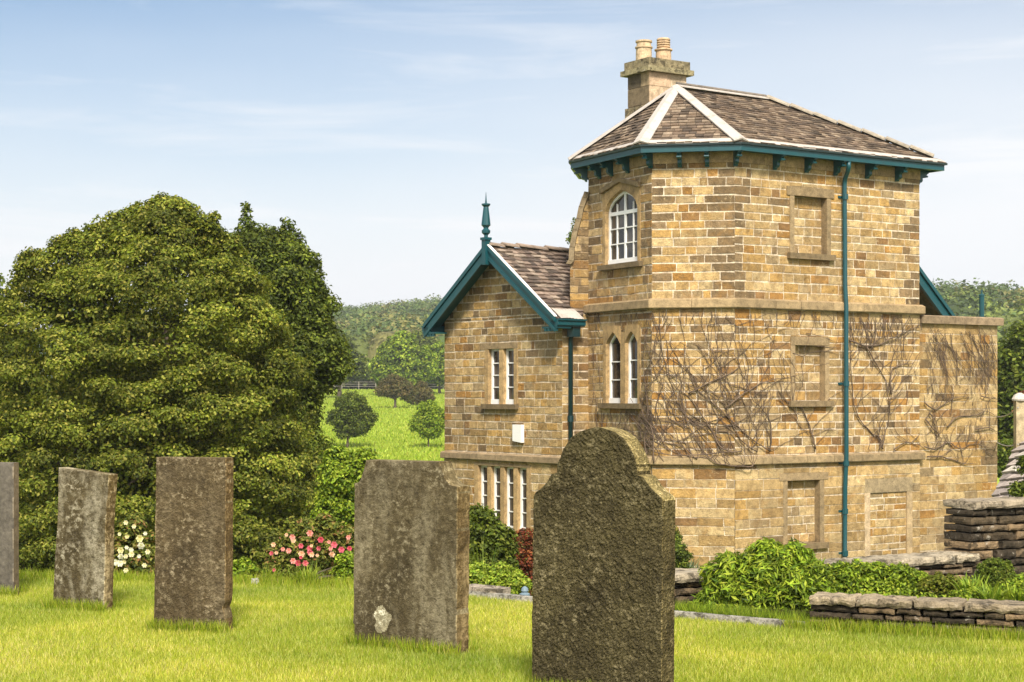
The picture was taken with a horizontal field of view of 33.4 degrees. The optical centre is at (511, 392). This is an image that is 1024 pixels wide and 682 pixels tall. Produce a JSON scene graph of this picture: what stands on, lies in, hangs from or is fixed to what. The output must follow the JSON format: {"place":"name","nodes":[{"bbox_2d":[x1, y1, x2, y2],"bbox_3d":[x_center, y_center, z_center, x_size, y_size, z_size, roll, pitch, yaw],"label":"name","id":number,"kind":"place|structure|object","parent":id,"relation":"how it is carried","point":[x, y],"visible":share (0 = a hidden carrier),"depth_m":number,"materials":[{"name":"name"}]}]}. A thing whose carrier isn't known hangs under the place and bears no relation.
{"place":"outdoors","nodes":[
{"label":"outdoors","id":0,"kind":"place"},
{"bbox_2d":[0,576,1023,681],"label":"lawn grass","id":1,"kind":"structure","parent":0,"point":[302,632],"depth_m":10.81,"materials":[{"name":"green plant"}]},
{"bbox_2d":[0,331,1023,681],"bbox_3d":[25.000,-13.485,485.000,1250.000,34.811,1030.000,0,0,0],"label":"ground","id":2,"kind":"structure","parent":0,"point":[478,599],"depth_m":11.16,"materials":[{"name":"green plant"}]},
{"bbox_2d":[0,273,7,318],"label":"garden tree","id":3,"kind":"object","parent":2,"relation":"on","point":[2,280],"visible":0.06,"depth_m":33.90,"materials":[{"name":"green plant"}]},
{"bbox_2d":[0,462,18,594],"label":"headstone","id":4,"kind":"object","parent":2,"relation":"on","point":[9,524],"visible":0.88,"depth_m":13.81,"materials":[{"name":"grey stone"}]},
{"bbox_2d":[53,467,117,609],"bbox_3d":[-3.240,1.236,12.942,0.518,1.328,0.130,0,0,22],"label":"headstone","id":5,"kind":"object","parent":2,"relation":"on","point":[84,560],"visible":0.87,"depth_m":12.88,"materials":[{"name":"grey stone"}]},
{"bbox_2d":[113,509,154,576],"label":"rose bush","id":6,"kind":"object","parent":2,"relation":"on","point":[134,542],"visible":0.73,"depth_m":15.49,"materials":[{"name":"white plant"}]},
{"bbox_2d":[0,345,271,523],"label":"dark tree","id":7,"kind":"object","parent":2,"relation":"on","point":[144,444],"visible":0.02,"depth_m":30.19,"materials":[{"name":"green plant"}]},
{"bbox_2d":[0,191,325,576],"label":"evergreen tree","id":8,"kind":"object","parent":2,"relation":"on","point":[161,242],"visible":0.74,"depth_m":24.99,"materials":[{"name":"green plant"}]},
{"bbox_2d":[154,457,233,630],"bbox_3d":[-2.201,1.175,11.800,0.545,1.450,0.141,0,0,15],"label":"headstone","id":9,"kind":"object","parent":2,"relation":"on","point":[193,579],"visible":0.91,"depth_m":11.74,"materials":[{"name":"grey stone"}]},
{"bbox_2d":[252,564,287,580],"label":"grass tuft","id":10,"kind":"object","parent":2,"relation":"on","point":[267,573],"visible":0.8,"depth_m":14.75,"materials":[{"name":"green plant"}]},
{"bbox_2d":[186,201,357,527],"bbox_3d":[-4.621,-0.146,31.956,2.981,6.885,2.868,0,0,40],"label":"laurel tree","id":11,"kind":"object","parent":2,"relation":"on","point":[287,262],"visible":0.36,"depth_m":31.57,"materials":[{"name":"green plant"}]},
{"bbox_2d":[233,550,353,582],"bbox_3d":[-1.924,1.576,15.005,1.312,0.376,0.328,0,0,0],"label":"shrub","id":12,"kind":"object","parent":2,"relation":"on","point":[341,567],"visible":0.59,"depth_m":14.95,"materials":[{"name":"green plant"}]},
{"bbox_2d":[283,561,330,585],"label":"grass tuft","id":13,"kind":"object","parent":2,"relation":"on","point":[306,575],"visible":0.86,"depth_m":14.53,"materials":[{"name":"green plant"}]},
{"bbox_2d":[262,513,353,581],"bbox_3d":[-1.808,1.438,15.307,0.893,0.704,0.670,0,0,0],"label":"rose bush","id":14,"kind":"object","parent":2,"relation":"on","point":[302,540],"visible":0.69,"depth_m":15.31,"materials":[{"name":"pink plant"}]},
{"bbox_2d":[310,445,378,560],"bbox_3d":[-1.911,1.751,20.530,1.074,2.240,0.841,0,0,0],"label":"bright shrub","id":15,"kind":"object","parent":2,"relation":"on","point":[340,471],"visible":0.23,"depth_m":20.34,"materials":[{"name":"green plant"}]},
{"bbox_2d":[324,390,378,447],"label":"tree","id":16,"kind":"object","parent":2,"relation":"on","point":[360,420],"visible":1,"depth_m":107.50,"materials":[{"name":"green plant"}]},
{"bbox_2d":[337,331,371,396],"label":"tree","id":17,"kind":"object","parent":2,"relation":"on","point":[361,371],"visible":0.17,"depth_m":214.25,"materials":[{"name":"green plant"}]},
{"bbox_2d":[317,388,444,460],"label":"pasture grass","id":18,"kind":"structure","parent":2,"relation":"on","point":[404,421],"depth_m":121.81,"materials":[{"name":"green plant"}]},
{"bbox_2d":[331,293,444,388],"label":"woodland","id":19,"kind":"object","parent":2,"relation":"on","point":[370,328],"visible":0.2,"depth_m":303.46,"materials":[{"name":"green plant"}]},
{"bbox_2d":[334,382,444,388],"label":"field fence","id":20,"kind":"object","parent":2,"relation":"on","point":[376,386],"visible":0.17,"depth_m":262.98,"materials":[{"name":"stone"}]},
{"bbox_2d":[373,373,416,407],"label":"copper tree","id":21,"kind":"object","parent":2,"relation":"on","point":[394,386],"visible":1,"depth_m":177.24,"materials":[{"name":"brown plant"}]},
{"bbox_2d":[367,330,439,385],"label":"tree","id":22,"kind":"object","parent":2,"relation":"on","point":[402,352],"visible":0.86,"depth_m":226.26,"materials":[{"name":"green plant"}]},
{"bbox_2d":[353,459,469,652],"bbox_3d":[-0.651,1.170,10.957,0.806,1.460,0.179,0,0,31],"label":"headstone","id":23,"kind":"object","parent":2,"relation":"on","point":[411,547],"visible":0.91,"depth_m":10.87,"materials":[{"name":"grey stone"}]},
{"bbox_2d":[403,380,435,404],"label":"copper tree","id":24,"kind":"object","parent":2,"relation":"on","point":[424,393],"visible":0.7,"depth_m":185.35,"materials":[{"name":"brown plant"}]},
{"bbox_2d":[412,330,437,360],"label":"tree","id":25,"kind":"object","parent":2,"relation":"on","point":[423,340],"visible":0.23,"depth_m":260.45,"materials":[{"name":"green plant"}]},
{"bbox_2d":[407,399,444,446],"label":"tree","id":26,"kind":"object","parent":2,"relation":"on","point":[423,423],"visible":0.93,"depth_m":107.50,"materials":[{"name":"green plant"}]},
{"bbox_2d":[426,340,444,393],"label":"tree","id":27,"kind":"object","parent":2,"relation":"on","point":[438,347],"visible":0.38,"depth_m":234.64,"materials":[{"name":"green plant"}]},
{"bbox_2d":[469,537,499,571],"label":"iris clump","id":28,"kind":"object","parent":2,"relation":"on","point":[483,546],"visible":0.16,"depth_m":15.69,"materials":[{"name":"green plant"}]},
{"bbox_2d":[469,502,520,572],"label":"dark shrub","id":29,"kind":"object","parent":2,"relation":"on","point":[482,520],"visible":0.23,"depth_m":17.86,"materials":[{"name":"green plant"}]},
{"bbox_2d":[469,561,532,594],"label":"yellow shrub","id":30,"kind":"object","parent":2,"relation":"on","point":[498,572],"visible":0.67,"depth_m":14.74,"materials":[{"name":"green plant"}]},
{"bbox_2d":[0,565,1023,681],"bbox_3d":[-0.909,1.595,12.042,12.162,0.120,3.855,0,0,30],"label":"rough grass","id":31,"kind":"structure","parent":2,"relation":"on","point":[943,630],"depth_m":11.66,"materials":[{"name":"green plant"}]},
{"bbox_2d":[513,583,532,594],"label":"daylily","id":32,"kind":"object","parent":2,"relation":"on","point":[521,588],"visible":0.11,"depth_m":14.71,"materials":[{"name":"green plant"}]},
{"bbox_2d":[514,527,532,595],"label":"red shrub","id":33,"kind":"object","parent":2,"relation":"on","point":[525,559],"visible":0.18,"depth_m":18.91,"materials":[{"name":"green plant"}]},
{"bbox_2d":[520,586,529,595],"bbox_3d":[0.101,1.593,13.500,0.084,0.115,0.082,0,0,0],"label":"garden ornament","id":34,"kind":"object","parent":2,"relation":"on","point":[524,590],"visible":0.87,"depth_m":13.48,"materials":[{"name":"blue ceramic"}]},
{"bbox_2d":[531,427,674,681],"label":"headstone","id":35,"kind":"object","parent":2,"relation":"on","point":[603,598],"visible":1,"depth_m":9.18,"materials":[{"name":"grey stone"}]},
{"bbox_2d":[469,584,804,628],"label":"stone kerb","id":36,"kind":"structure","parent":2,"relation":"on","point":[478,590],"depth_m":12.41,"materials":[{"name":"grey stone"}]},
{"bbox_2d":[675,526,682,541],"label":"cone shrub","id":37,"kind":"object","parent":2,"relation":"on","point":[677,536],"visible":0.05,"depth_m":27.95,"materials":[{"name":"green plant"}]},
{"bbox_2d":[675,541,693,568],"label":"holly bush","id":38,"kind":"object","parent":2,"relation":"on","point":[682,556],"visible":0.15,"depth_m":27.36,"materials":[{"name":"green plant"}]},
{"bbox_2d":[689,557,704,567],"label":"silver plant","id":39,"kind":"object","parent":2,"relation":"on","point":[693,565],"visible":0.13,"depth_m":28.53,"materials":[{"name":"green plant"}]},
{"bbox_2d":[421,37,1003,572],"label":"stone house","id":40,"kind":"structure","parent":2,"relation":"on","point":[701,201],"depth_m":33.03,"materials":[{"name":"stone"}]},
{"bbox_2d":[481,342,518,408],"bbox_3d":[-0.184,-0.333,34.930,0.270,1.354,1.167,0,0,-37],"label":"window","id":41,"kind":"structure","parent":40,"relation":"in","point":[501,359],"depth_m":34.89,"materials":[{"name":"stone"}]},
{"bbox_2d":[474,462,530,537],"bbox_3d":[-0.165,2.196,34.904,0.270,1.458,1.944,0,0,-37],"label":"window","id":42,"kind":"structure","parent":40,"relation":"in","point":[505,488],"depth_m":34.85,"materials":[{"name":"stone"}]},
{"bbox_2d":[565,217,582,244],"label":"ivy clump","id":43,"kind":"object","parent":40,"relation":"on","point":[568,239],"visible":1,"depth_m":33.78,"materials":[{"name":"green plant"}]},
{"bbox_2d":[597,178,642,270],"bbox_3d":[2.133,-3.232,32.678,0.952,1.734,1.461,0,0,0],"label":"window","id":44,"kind":"structure","parent":40,"relation":"in","point":[621,205],"depth_m":32.80,"materials":[{"name":"stone"}]},
{"bbox_2d":[598,324,642,408],"bbox_3d":[2.140,-0.488,32.664,0.270,1.601,1.501,0,0,-28],"label":"window","id":45,"kind":"structure","parent":40,"relation":"in","point":[621,349],"depth_m":32.62,"materials":[{"name":"stone"}]},
{"bbox_2d":[590,311,839,467],"bbox_3d":[3.773,-0.105,32.327,4.864,2.988,1.908,0,0,9],"label":"climbing vine","id":46,"kind":"object","parent":40,"relation":"attached to","point":[660,439],"visible":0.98,"depth_m":31.62,"materials":[{"name":"brown plant"}]},
{"bbox_2d":[779,472,828,548],"bbox_3d":[5.510,2.252,32.405,1.247,1.448,0.250,0,0,-33],"label":"blind window","id":47,"kind":"structure","parent":40,"relation":"in","point":[803,493],"depth_m":32.53,"materials":[{"name":"stone"}]},
{"bbox_2d":[786,186,835,260],"bbox_3d":[5.656,-3.205,32.501,1.212,1.368,0.250,0,0,-33],"label":"blind window","id":48,"kind":"structure","parent":40,"relation":"in","point":[810,208],"depth_m":32.60,"materials":[{"name":"stone"}]},
{"bbox_2d":[788,336,834,406],"bbox_3d":[5.647,-0.390,32.494,1.106,1.325,0.250,0,0,-33],"label":"blind window","id":49,"kind":"structure","parent":40,"relation":"in","point":[818,375],"depth_m":32.60,"materials":[{"name":"stone"}]},
{"bbox_2d":[849,315,922,451],"bbox_3d":[7.357,-0.179,33.492,2.048,2.686,0.113,0,0,-33],"label":"climbing vine","id":50,"kind":"object","parent":40,"relation":"attached to","point":[866,346],"visible":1,"depth_m":33.49,"materials":[{"name":"brown plant"}]},
{"bbox_2d":[864,477,912,555],"bbox_3d":[7.385,2.798,33.648,1.329,2.204,0.122,0,0,-33],"label":"blocked doorway","id":51,"kind":"structure","parent":40,"relation":"in","point":[888,503],"depth_m":33.63,"materials":[{"name":"stone"}]},
{"bbox_2d":[924,327,997,463],"bbox_3d":[9.162,0.074,34.750,2.185,2.809,0.063,0,0,-33],"label":"climbing vine","id":52,"kind":"object","parent":40,"relation":"attached to","point":[947,376],"visible":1,"depth_m":34.71,"materials":[{"name":"brown plant"}]},
{"bbox_2d":[675,598,834,620],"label":"rough grass","id":53,"kind":"structure","parent":2,"relation":"on","point":[709,608],"depth_m":12.27,"materials":[{"name":"green plant"}]},
{"bbox_2d":[674,551,979,606],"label":"retaining wall","id":54,"kind":"structure","parent":2,"relation":"on","point":[688,583],"depth_m":14.46,"materials":[{"name":"grey stone"}]},
{"bbox_2d":[720,586,1022,629],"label":"soil bed","id":55,"kind":"object","parent":2,"relation":"on","point":[800,611],"depth_m":12.17,"materials":[{"name":"brown soil"}]},
{"bbox_2d":[691,537,836,610],"bbox_3d":[1.888,1.486,12.915,1.156,0.801,0.692,0,0,0],"label":"leafy bush","id":56,"kind":"object","parent":55,"relation":"on","point":[763,573],"visible":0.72,"depth_m":12.74,"materials":[{"name":"green plant"}]},
{"bbox_2d":[826,558,928,595],"bbox_3d":[2.781,1.599,13.220,1.013,0.634,0.377,0,0,0],"label":"bush","id":57,"kind":"object","parent":55,"relation":"on","point":[859,576],"visible":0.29,"depth_m":13.11,"materials":[{"name":"green plant"}]},
{"bbox_2d":[799,572,1022,620],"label":"ground cover","id":58,"kind":"object","parent":55,"relation":"on","point":[867,592],"visible":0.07,"depth_m":12.80,"materials":[{"name":"green plant"}]},
{"bbox_2d":[915,571,964,597],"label":"mossy plant","id":59,"kind":"object","parent":55,"relation":"on","point":[937,585],"visible":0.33,"depth_m":12.86,"materials":[{"name":"green plant"}]},
{"bbox_2d":[948,571,989,594],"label":"fern","id":60,"kind":"object","parent":55,"relation":"on","point":[966,583],"visible":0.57,"depth_m":12.71,"materials":[{"name":"green plant"}]},
{"bbox_2d":[942,496,1023,579],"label":"stepped wall","id":61,"kind":"structure","parent":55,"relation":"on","point":[985,528],"depth_m":15.00,"materials":[{"name":"grey stone"}]},
{"bbox_2d":[949,574,1023,598],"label":"sedum","id":62,"kind":"object","parent":55,"relation":"on","point":[1018,582],"visible":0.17,"depth_m":12.48,"materials":[{"name":"green plant"}]},
{"bbox_2d":[966,579,1012,599],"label":"fern","id":63,"kind":"object","parent":55,"relation":"on","point":[995,593],"visible":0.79,"depth_m":12.27,"materials":[{"name":"green plant"}]},
{"bbox_2d":[974,557,1016,592],"bbox_3d":[3.863,1.720,13.626,0.389,0.818,0.420,0,0,0],"label":"box ball","id":64,"kind":"object","parent":55,"relation":"on","point":[999,570],"visible":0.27,"depth_m":13.52,"materials":[{"name":"green plant"}]},
{"bbox_2d":[994,582,1023,600],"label":"fern","id":65,"kind":"object","parent":55,"relation":"on","point":[1015,594],"visible":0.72,"depth_m":12.28,"materials":[{"name":"green plant"}]},
{"bbox_2d":[809,592,1023,633],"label":"garden wall","id":66,"kind":"structure","parent":2,"relation":"on","point":[921,609],"depth_m":11.61,"materials":[{"name":"beige stone"}]},
{"bbox_2d":[932,278,1023,348],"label":"woodland","id":67,"kind":"object","parent":2,"relation":"on","point":[1005,302],"visible":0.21,"depth_m":249.03,"materials":[{"name":"green plant"}]},
{"bbox_2d":[997,438,1012,477],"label":"green shrub","id":68,"kind":"object","parent":2,"relation":"on","point":[1004,453],"visible":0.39,"depth_m":41.81,"materials":[{"name":"green plant"}]},
{"bbox_2d":[991,441,1023,496],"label":"outbuilding","id":69,"kind":"structure","parent":2,"relation":"on","point":[1009,475],"depth_m":28.68,"materials":[{"name":"tile"}]},
{"bbox_2d":[997,320,1023,460],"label":"dark tree","id":70,"kind":"object","parent":2,"relation":"on","point":[1010,370],"visible":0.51,"depth_m":54.48,"materials":[{"name":"green plant"}]},
{"bbox_2d":[1006,455,1023,496],"bbox_3d":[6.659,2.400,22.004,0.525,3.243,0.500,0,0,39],"label":"holly bush","id":71,"kind":"object","parent":2,"relation":"on","point":[1016,489],"visible":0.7,"depth_m":21.97,"materials":[{"name":"green plant"}]},
{"bbox_2d":[1012,393,1023,448],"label":"stone post","id":72,"kind":"object","parent":2,"relation":"on","point":[1018,420],"visible":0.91,"depth_m":29.91,"materials":[{"name":"stone"}]},
{"bbox_2d":[0,0,1023,327],"label":"sky","id":73,"kind":"structure","parent":0,"point":[384,129],"materials":[{"name":"blue"}]}
]}

